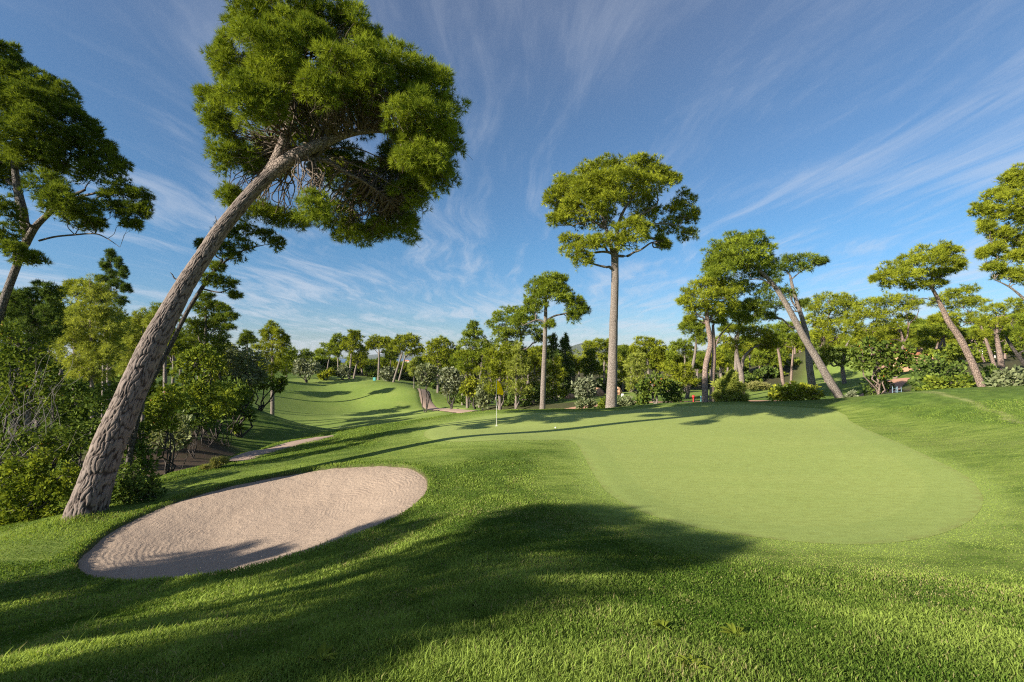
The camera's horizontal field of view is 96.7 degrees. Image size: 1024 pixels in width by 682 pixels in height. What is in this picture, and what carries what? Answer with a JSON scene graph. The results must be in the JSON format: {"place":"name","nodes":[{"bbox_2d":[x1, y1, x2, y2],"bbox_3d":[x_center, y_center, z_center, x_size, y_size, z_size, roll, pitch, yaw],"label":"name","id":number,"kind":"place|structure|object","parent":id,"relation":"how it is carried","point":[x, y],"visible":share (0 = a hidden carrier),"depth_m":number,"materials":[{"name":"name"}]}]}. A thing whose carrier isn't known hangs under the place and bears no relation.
{"place":"outdoors","nodes":[
{"label":"outdoors","id":0,"kind":"place"},
{"bbox_2d":[229,435,333,460],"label":"path","id":1,"kind":"structure","parent":0,"point":[246,455],"depth_m":18.66,"materials":[{"name":"beige sand"}]},
{"bbox_2d":[417,388,477,412],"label":"path","id":2,"kind":"structure","parent":0,"point":[431,405],"depth_m":76.32,"materials":[{"name":"beige sand"}]},
{"bbox_2d":[0,345,1023,681],"bbox_3d":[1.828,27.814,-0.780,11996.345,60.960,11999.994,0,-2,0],"label":"ground","id":3,"kind":"structure","parent":0,"point":[312,405],"depth_m":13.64,"materials":[{"name":"green plant"}]},
{"bbox_2d":[0,278,69,458],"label":"young pine","id":4,"kind":"object","parent":3,"relation":"on","point":[32,316],"visible":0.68,"depth_m":13.89,"materials":[{"name":"green plant"}]},
{"bbox_2d":[0,321,71,510],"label":"strawberry tree","id":5,"kind":"object","parent":3,"relation":"on","point":[31,366],"visible":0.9,"depth_m":12.72,"materials":[{"name":"green plant"}]},
{"bbox_2d":[0,447,81,526],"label":"shrub","id":6,"kind":"object","parent":3,"relation":"on","point":[29,474],"visible":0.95,"depth_m":11.44,"materials":[{"name":"green plant"}]},
{"bbox_2d":[8,298,75,426],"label":"pine","id":7,"kind":"object","parent":3,"relation":"on","point":[55,341],"visible":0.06,"depth_m":30.02,"materials":[{"name":"green plant"}]},
{"bbox_2d":[0,425,88,512],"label":"shrub","id":8,"kind":"object","parent":3,"relation":"on","point":[51,438],"visible":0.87,"depth_m":12.14,"materials":[{"name":"green plant"}]},
{"bbox_2d":[0,355,89,511],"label":"bare bush","id":9,"kind":"object","parent":3,"relation":"on","point":[35,425],"visible":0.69,"depth_m":12.04,"materials":[{"name":"brown plant"}]},
{"bbox_2d":[25,374,121,482],"bbox_3d":[-14.701,3.261,15.436,2.859,4.270,1.501,0,-2,0],"label":"shrub","id":10,"kind":"object","parent":3,"relation":"on","point":[86,409],"visible":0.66,"depth_m":15.30,"materials":[{"name":"green plant"}]},
{"bbox_2d":[0,38,157,329],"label":"pine","id":11,"kind":"object","parent":3,"relation":"on","point":[42,104],"visible":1,"depth_m":13.24,"materials":[{"name":"green plant"}]},
{"bbox_2d":[58,277,115,404],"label":"pine","id":12,"kind":"object","parent":3,"relation":"on","point":[68,282],"visible":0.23,"depth_m":33.83,"materials":[{"name":"green plant"}]},
{"bbox_2d":[46,273,133,437],"bbox_3d":[-17.643,1.672,18.860,3.242,9.197,2.307,0,-2,0],"label":"young pine","id":13,"kind":"object","parent":3,"relation":"on","point":[87,346],"visible":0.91,"depth_m":18.79,"materials":[{"name":"green plant"}]},
{"bbox_2d":[92,247,134,420],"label":"young pine","id":14,"kind":"object","parent":3,"relation":"on","point":[111,277],"visible":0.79,"depth_m":22.01,"materials":[{"name":"green plant"}]},
{"bbox_2d":[0,356,256,504],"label":"undergrowth","id":15,"kind":"object","parent":3,"relation":"on","point":[249,413],"visible":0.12,"depth_m":29.72,"materials":[{"name":"green plant"}]},
{"bbox_2d":[0,361,258,487],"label":"undergrowth","id":16,"kind":"object","parent":3,"relation":"on","point":[229,401],"visible":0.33,"depth_m":27.77,"materials":[{"name":"green plant"}]},
{"bbox_2d":[110,462,166,505],"bbox_3d":[-10.041,3.910,12.091,1.586,1.450,1.078,0,-2,0],"label":"shrub","id":17,"kind":"object","parent":3,"relation":"on","point":[131,490],"visible":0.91,"depth_m":11.98,"materials":[{"name":"green plant"}]},
{"bbox_2d":[109,306,171,458],"bbox_3d":[-19.771,2.277,23.915,3.022,8.322,2.149,0,-2,0],"label":"young pine","id":18,"kind":"object","parent":3,"relation":"on","point":[145,320],"visible":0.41,"depth_m":23.76,"materials":[{"name":"green plant"}]},
{"bbox_2d":[121,420,163,478],"bbox_3d":[-13.313,4.045,16.387,1.290,2.497,1.161,1,-2,-30],"label":"shrub","id":19,"kind":"object","parent":3,"relation":"on","point":[141,453],"visible":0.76,"depth_m":16.32,"materials":[{"name":"green plant"}]},
{"bbox_2d":[143,302,188,399],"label":"pine","id":20,"kind":"object","parent":3,"relation":"on","point":[155,308],"visible":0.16,"depth_m":31.86,"materials":[{"name":"green plant"}]},
{"bbox_2d":[142,382,194,473],"bbox_3d":[-12.775,3.399,16.922,1.784,3.722,1.249,0,-2,0],"label":"shrub","id":21,"kind":"object","parent":3,"relation":"on","point":[162,420],"visible":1,"depth_m":16.82,"materials":[{"name":"green plant"}]},
{"bbox_2d":[144,410,201,473],"bbox_3d":[-13.839,4.363,18.355,2.278,3.151,1.345,0,-2,0],"label":"shrub","id":22,"kind":"object","parent":3,"relation":"on","point":[181,438],"visible":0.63,"depth_m":18.33,"materials":[{"name":"green plant"}]},
{"bbox_2d":[166,342,226,439],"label":"broadleaf tree","id":23,"kind":"object","parent":3,"relation":"on","point":[202,359],"visible":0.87,"depth_m":29.65,"materials":[{"name":"green plant"}]},
{"bbox_2d":[173,392,219,458],"bbox_3d":[-18.000,4.827,25.829,2.389,3.883,1.546,0,-2,0],"label":"shrub","id":24,"kind":"object","parent":3,"relation":"on","point":[197,422],"visible":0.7,"depth_m":25.79,"materials":[{"name":"green plant"}]},
{"bbox_2d":[123,220,287,481],"bbox_3d":[-10.781,0.445,16.009,5.700,9.421,1.162,0,-2,0],"label":"pine","id":25,"kind":"object","parent":3,"relation":"on","point":[214,278],"visible":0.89,"depth_m":15.97,"materials":[{"name":"green plant"}]},
{"bbox_2d":[177,290,233,435],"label":"conical pine","id":26,"kind":"object","parent":3,"relation":"on","point":[219,339],"visible":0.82,"depth_m":33.86,"materials":[{"name":"green plant"}]},
{"bbox_2d":[199,455,230,469],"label":"shrub","id":27,"kind":"object","parent":3,"relation":"on","point":[217,462],"visible":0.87,"depth_m":15.38,"materials":[{"name":"green plant"}]},
{"bbox_2d":[205,352,231,438],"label":"broadleaf tree","id":28,"kind":"object","parent":3,"relation":"on","point":[219,376],"visible":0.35,"depth_m":33.78,"materials":[{"name":"green plant"}]},
{"bbox_2d":[207,300,240,378],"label":"pine","id":29,"kind":"object","parent":3,"relation":"on","point":[231,313],"visible":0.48,"depth_m":41.97,"materials":[{"name":"green plant"}]},
{"bbox_2d":[206,375,250,446],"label":"broadleaf tree","id":30,"kind":"object","parent":3,"relation":"on","point":[239,385],"visible":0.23,"depth_m":32.82,"materials":[{"name":"green plant"}]},
{"bbox_2d":[221,341,269,437],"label":"olive tree","id":31,"kind":"object","parent":3,"relation":"on","point":[255,371],"visible":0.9,"depth_m":35.73,"materials":[{"name":"green plant"}]},
{"bbox_2d":[236,329,258,365],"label":"pine","id":32,"kind":"object","parent":3,"relation":"on","point":[246,337],"visible":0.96,"depth_m":71.57,"materials":[{"name":"green plant"}]},
{"bbox_2d":[78,466,426,580],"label":"sand","id":33,"kind":"structure","parent":3,"relation":"on","point":[243,525],"depth_m":10.57,"materials":[{"name":"beige sand"}]},
{"bbox_2d":[61,0,471,519],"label":"leaning pine","id":34,"kind":"object","parent":3,"relation":"on","point":[276,79],"visible":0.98,"depth_m":12.81,"materials":[{"name":"green plant"}]},
{"bbox_2d":[253,374,287,410],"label":"broadleaf tree","id":35,"kind":"object","parent":3,"relation":"on","point":[276,384],"visible":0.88,"depth_m":43.74,"materials":[{"name":"green plant"}]},
{"bbox_2d":[249,320,293,414],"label":"conical pine","id":36,"kind":"object","parent":3,"relation":"on","point":[275,331],"visible":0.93,"depth_m":59.67,"materials":[{"name":"green plant"}]},
{"bbox_2d":[289,356,323,382],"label":"olive tree","id":37,"kind":"object","parent":3,"relation":"on","point":[301,365],"visible":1,"depth_m":87.56,"materials":[{"name":"green plant"}]},
{"bbox_2d":[307,642,337,665],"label":"weed","id":38,"kind":"object","parent":3,"relation":"on","point":[322,649],"visible":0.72,"depth_m":2.85,"materials":[{"name":"green plant"}]},
{"bbox_2d":[314,341,333,368],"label":"pine","id":39,"kind":"object","parent":3,"relation":"on","point":[320,351],"visible":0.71,"depth_m":99.28,"materials":[{"name":"green plant"}]},
{"bbox_2d":[327,332,348,369],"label":"pine","id":40,"kind":"object","parent":3,"relation":"on","point":[334,341],"visible":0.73,"depth_m":98.53,"materials":[{"name":"green plant"}]},
{"bbox_2d":[339,329,365,378],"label":"pine","id":41,"kind":"object","parent":3,"relation":"on","point":[352,338],"visible":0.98,"depth_m":95.59,"materials":[{"name":"green plant"}]},
{"bbox_2d":[347,344,369,377],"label":"pine","id":42,"kind":"object","parent":3,"relation":"on","point":[359,354],"visible":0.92,"depth_m":96.30,"materials":[{"name":"green plant"}]},
{"bbox_2d":[364,333,393,379],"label":"pine","id":43,"kind":"object","parent":3,"relation":"on","point":[371,343],"visible":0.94,"depth_m":95.66,"materials":[{"name":"green plant"}]},
{"bbox_2d":[378,366,397,381],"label":"olive tree","id":44,"kind":"object","parent":3,"relation":"on","point":[386,373],"visible":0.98,"depth_m":93.31,"materials":[{"name":"green plant"}]},
{"bbox_2d":[388,331,425,381],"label":"pine","id":45,"kind":"object","parent":3,"relation":"on","point":[398,343],"visible":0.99,"depth_m":92.52,"materials":[{"name":"green plant"}]},
{"bbox_2d":[413,362,439,411],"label":"olive tree","id":46,"kind":"object","parent":3,"relation":"on","point":[427,372],"visible":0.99,"depth_m":67.56,"materials":[{"name":"green plant"}]},
{"bbox_2d":[420,334,454,392],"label":"pine","id":47,"kind":"object","parent":3,"relation":"on","point":[436,355],"visible":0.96,"depth_m":87.49,"materials":[{"name":"green plant"}]},
{"bbox_2d":[437,366,464,408],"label":"olive tree","id":48,"kind":"object","parent":3,"relation":"on","point":[448,382],"visible":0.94,"depth_m":65.61,"materials":[{"name":"green plant"}]},
{"bbox_2d":[453,349,479,407],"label":"pine","id":49,"kind":"object","parent":3,"relation":"on","point":[466,374],"visible":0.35,"depth_m":63.64,"materials":[{"name":"green plant"}]},
{"bbox_2d":[459,375,483,408],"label":"broadleaf tree","id":50,"kind":"object","parent":3,"relation":"on","point":[468,390],"visible":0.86,"depth_m":59.50,"materials":[{"name":"green plant"}]},
{"bbox_2d":[455,320,494,407],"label":"pine","id":51,"kind":"object","parent":3,"relation":"on","point":[473,331],"visible":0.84,"depth_m":61.62,"materials":[{"name":"green plant"}]},
{"bbox_2d":[474,378,494,409],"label":"olive tree","id":52,"kind":"object","parent":3,"relation":"on","point":[482,396],"visible":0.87,"depth_m":55.47,"materials":[{"name":"green plant"}]},
{"bbox_2d":[472,340,522,409],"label":"pine","id":53,"kind":"object","parent":3,"relation":"on","point":[499,372],"visible":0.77,"depth_m":51.54,"materials":[{"name":"green plant"}]},
{"bbox_2d":[44,321,968,376],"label":"woodland","id":54,"kind":"object","parent":3,"relation":"on","point":[315,357],"visible":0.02,"depth_m":126.42,"materials":[{"name":"green plant"}]},
{"bbox_2d":[484,304,552,402],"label":"pine","id":55,"kind":"object","parent":3,"relation":"on","point":[502,332],"visible":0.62,"depth_m":57.65,"materials":[{"name":"green plant"}]},
{"bbox_2d":[504,341,534,408],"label":"pine","id":56,"kind":"object","parent":3,"relation":"on","point":[517,382],"visible":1,"depth_m":49.71,"materials":[{"name":"green plant"}]},
{"bbox_2d":[281,363,779,406],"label":"underbrush","id":57,"kind":"object","parent":3,"relation":"on","point":[370,370],"visible":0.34,"depth_m":76.20,"materials":[{"name":"green plant"}]},
{"bbox_2d":[520,345,550,403],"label":"pine","id":58,"kind":"object","parent":3,"relation":"on","point":[537,360],"visible":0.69,"depth_m":53.64,"materials":[{"name":"green plant"}]},
{"bbox_2d":[507,270,591,408],"bbox_3d":[2.968,0.288,35.890,7.102,12.022,3.932,0,-2,0],"label":"pine","id":59,"kind":"object","parent":3,"relation":"on","point":[553,283],"visible":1,"depth_m":35.72,"materials":[{"name":"green plant"}]},
{"bbox_2d":[546,355,568,400],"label":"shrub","id":60,"kind":"object","parent":3,"relation":"on","point":[560,374],"visible":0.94,"depth_m":54.60,"materials":[{"name":"green plant"}]},
{"bbox_2d":[546,332,569,398],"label":"conifer","id":61,"kind":"object","parent":3,"relation":"on","point":[553,348],"visible":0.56,"depth_m":59.75,"materials":[{"name":"green plant"}]},
{"bbox_2d":[558,331,575,396],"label":"conifer","id":62,"kind":"object","parent":3,"relation":"on","point":[565,345],"visible":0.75,"depth_m":61.60,"materials":[{"name":"green plant"}]},
{"bbox_2d":[569,374,601,408],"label":"olive tree","id":63,"kind":"object","parent":3,"relation":"on","point":[585,388],"visible":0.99,"depth_m":41.66,"materials":[{"name":"green plant"}]},
{"bbox_2d":[573,397,597,408],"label":"shrub","id":64,"kind":"object","parent":3,"relation":"on","point":[580,403],"visible":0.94,"depth_m":39.75,"materials":[{"name":"green plant"}]},
{"bbox_2d":[578,347,604,379],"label":"pine","id":65,"kind":"object","parent":3,"relation":"on","point":[591,367],"visible":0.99,"depth_m":63.44,"materials":[{"name":"green plant"}]},
{"bbox_2d":[581,337,608,392],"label":"pine","id":66,"kind":"object","parent":3,"relation":"on","point":[601,344],"visible":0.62,"depth_m":69.66,"materials":[{"name":"green plant"}]},
{"bbox_2d":[541,150,701,407],"bbox_3d":[7.893,-4.250,32.892,11.136,18.354,7.672,1,-2,-38],"label":"tall pine","id":67,"kind":"object","parent":3,"relation":"on","point":[596,186],"visible":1,"depth_m":31.68,"materials":[{"name":"green plant"}]},
{"bbox_2d":[617,344,634,391],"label":"pine","id":68,"kind":"object","parent":3,"relation":"on","point":[622,374],"visible":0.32,"depth_m":67.67,"materials":[{"name":"green plant"}]},
{"bbox_2d":[622,349,650,394],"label":"pine","id":69,"kind":"object","parent":3,"relation":"on","point":[636,364],"visible":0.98,"depth_m":55.53,"materials":[{"name":"green plant"}]},
{"bbox_2d":[627,335,668,373],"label":"pine","id":70,"kind":"object","parent":3,"relation":"on","point":[652,344],"visible":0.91,"depth_m":61.45,"materials":[{"name":"green plant"}]},
{"bbox_2d":[633,370,668,404],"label":"strawberry tree","id":71,"kind":"object","parent":3,"relation":"on","point":[649,387],"visible":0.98,"depth_m":35.69,"materials":[{"name":"green plant"}]},
{"bbox_2d":[658,378,685,402],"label":"shrub","id":72,"kind":"object","parent":3,"relation":"on","point":[674,395],"visible":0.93,"depth_m":36.71,"materials":[{"name":"green plant"}]},
{"bbox_2d":[656,360,699,390],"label":"pine","id":73,"kind":"object","parent":3,"relation":"on","point":[676,373],"visible":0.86,"depth_m":49.37,"materials":[{"name":"green plant"}]},
{"bbox_2d":[665,338,699,391],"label":"pine","id":74,"kind":"object","parent":3,"relation":"on","point":[676,346],"visible":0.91,"depth_m":59.77,"materials":[{"name":"green plant"}]},
{"bbox_2d":[675,654,711,678],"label":"weed","id":75,"kind":"object","parent":3,"relation":"on","point":[693,659],"visible":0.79,"depth_m":2.57,"materials":[{"name":"green plant"}]},
{"bbox_2d":[677,319,711,397],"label":"pine","id":76,"kind":"object","parent":3,"relation":"on","point":[699,336],"visible":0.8,"depth_m":51.75,"materials":[{"name":"green plant"}]},
{"bbox_2d":[424,405,982,543],"bbox_3d":[8.135,3.722,19.233,20.828,0.356,17.874,1,-2,-35],"label":"putting green","id":77,"kind":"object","parent":3,"relation":"on","point":[809,475],"visible":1,"depth_m":12.80,"materials":[{"name":"green plant"}]},
{"bbox_2d":[674,275,743,401],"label":"pine","id":78,"kind":"object","parent":3,"relation":"on","point":[710,295],"visible":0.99,"depth_m":29.29,"materials":[{"name":"green plant"}]},
{"bbox_2d":[709,352,732,377],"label":"pine","id":79,"kind":"object","parent":3,"relation":"on","point":[721,362],"visible":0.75,"depth_m":61.45,"materials":[{"name":"green plant"}]},
{"bbox_2d":[708,368,749,400],"bbox_3d":[14.763,3.175,30.957,2.780,2.756,1.876,0,-2,0],"label":"shrub","id":80,"kind":"object","parent":3,"relation":"on","point":[730,385],"visible":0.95,"depth_m":30.61,"materials":[{"name":"green plant"}]},
{"bbox_2d":[702,296,760,400],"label":"pine","id":81,"kind":"object","parent":3,"relation":"on","point":[746,310],"visible":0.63,"depth_m":37.81,"materials":[{"name":"green plant"}]},
{"bbox_2d":[716,298,765,370],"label":"pine","id":82,"kind":"object","parent":3,"relation":"on","point":[722,328],"visible":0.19,"depth_m":49.86,"materials":[{"name":"green plant"}]},
{"bbox_2d":[715,322,785,393],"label":"pine","id":83,"kind":"object","parent":3,"relation":"on","point":[773,344],"visible":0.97,"depth_m":45.78,"materials":[{"name":"green plant"}]},
{"bbox_2d":[750,347,770,367],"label":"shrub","id":84,"kind":"object","parent":3,"relation":"on","point":[760,357],"visible":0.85,"depth_m":79.56,"materials":[{"name":"green plant"}]},
{"bbox_2d":[699,227,843,397],"bbox_3d":[16.869,-1.725,29.435,8.900,11.782,5.990,-1,-2,23],"label":"pine","id":85,"kind":"object","parent":3,"relation":"on","point":[726,256],"visible":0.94,"depth_m":29.78,"materials":[{"name":"green plant"}]},
{"bbox_2d":[760,320,802,385],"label":"pine","id":86,"kind":"object","parent":3,"relation":"on","point":[785,333],"visible":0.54,"depth_m":59.74,"materials":[{"name":"green plant"}]},
{"bbox_2d":[749,251,831,393],"bbox_3d":[22.727,-1.204,37.134,6.750,12.440,2.873,0,-2,8],"label":"pine","id":87,"kind":"object","parent":3,"relation":"on","point":[814,261],"visible":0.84,"depth_m":36.90,"materials":[{"name":"green plant"}]},
{"bbox_2d":[766,380,825,400],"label":"shrub","id":88,"kind":"object","parent":3,"relation":"on","point":[794,392],"visible":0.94,"depth_m":30.71,"materials":[{"name":"green plant"}]},
{"bbox_2d":[799,291,864,381],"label":"pine","id":89,"kind":"object","parent":3,"relation":"on","point":[825,322],"visible":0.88,"depth_m":55.59,"materials":[{"name":"green plant"}]},
{"bbox_2d":[813,336,881,383],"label":"pine","id":90,"kind":"object","parent":3,"relation":"on","point":[825,351],"visible":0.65,"depth_m":49.72,"materials":[{"name":"green plant"}]},
{"bbox_2d":[858,374,896,395],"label":"shrub","id":91,"kind":"object","parent":3,"relation":"on","point":[872,389],"visible":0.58,"depth_m":33.78,"materials":[{"name":"green plant"}]},
{"bbox_2d":[843,336,918,393],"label":"strawberry tree","id":92,"kind":"object","parent":3,"relation":"on","point":[886,356],"visible":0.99,"depth_m":31.74,"materials":[{"name":"green plant"}]},
{"bbox_2d":[743,336,1023,382],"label":"scrub","id":93,"kind":"object","parent":3,"relation":"on","point":[953,351],"visible":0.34,"depth_m":51.41,"materials":[{"name":"green plant"}]},
{"bbox_2d":[841,289,926,378],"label":"pine","id":94,"kind":"object","parent":3,"relation":"on","point":[893,300],"visible":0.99,"depth_m":46.76,"materials":[{"name":"green plant"}]},
{"bbox_2d":[867,239,985,386],"bbox_3d":[22.866,-1.282,24.641,6.562,8.795,2.868,0,-2,0],"label":"pine","id":95,"kind":"object","parent":3,"relation":"on","point":[943,256],"visible":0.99,"depth_m":24.85,"materials":[{"name":"green plant"}]},
{"bbox_2d":[912,319,958,362],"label":"pine","id":96,"kind":"object","parent":3,"relation":"on","point":[922,331],"visible":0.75,"depth_m":51.71,"materials":[{"name":"green plant"}]},
{"bbox_2d":[908,351,972,390],"bbox_3d":[27.256,2.090,28.967,4.074,2.868,2.116,0,-2,0],"label":"shrub","id":97,"kind":"object","parent":3,"relation":"on","point":[928,367],"visible":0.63,"depth_m":28.84,"materials":[{"name":"green plant"}]},
{"bbox_2d":[914,373,975,390],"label":"shrub","id":98,"kind":"object","parent":3,"relation":"on","point":[933,382],"visible":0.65,"depth_m":25.77,"materials":[{"name":"green plant"}]},
{"bbox_2d":[924,282,997,367],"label":"pine","id":99,"kind":"object","parent":3,"relation":"on","point":[950,293],"visible":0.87,"depth_m":39.89,"materials":[{"name":"green plant"}]},
{"bbox_2d":[964,363,1000,386],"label":"shrub","id":100,"kind":"object","parent":3,"relation":"on","point":[990,368],"visible":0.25,"depth_m":29.81,"materials":[{"name":"green plant"}]},
{"bbox_2d":[965,162,1023,300],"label":"pine","id":101,"kind":"object","parent":3,"relation":"on","point":[997,245],"visible":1,"depth_m":19.98,"materials":[{"name":"green plant"}]},
{"bbox_2d":[967,296,1023,373],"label":"pine","id":102,"kind":"object","parent":3,"relation":"on","point":[997,320],"visible":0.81,"depth_m":33.91,"materials":[{"name":"green needle"},{"name":"grey-brown bark"}]},
{"bbox_2d":[981,364,1023,386],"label":"shrub","id":103,"kind":"object","parent":3,"relation":"on","point":[1006,376],"visible":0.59,"depth_m":23.86,"materials":[{"name":"green plant"}]},
{"bbox_2d":[997,312,1023,366],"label":"pine","id":104,"kind":"object","parent":3,"relation":"on","point":[1014,329],"visible":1,"depth_m":29.93,"materials":[{"name":"green plant"}]},
{"bbox_2d":[0,0,1023,358],"label":"sky","id":105,"kind":"structure","parent":0,"point":[858,134],"materials":[{"name":"blue"}]},
{"bbox_2d":[565,378,909,408],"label":"path","id":106,"kind":"structure","parent":0,"point":[899,382],"depth_m":44.27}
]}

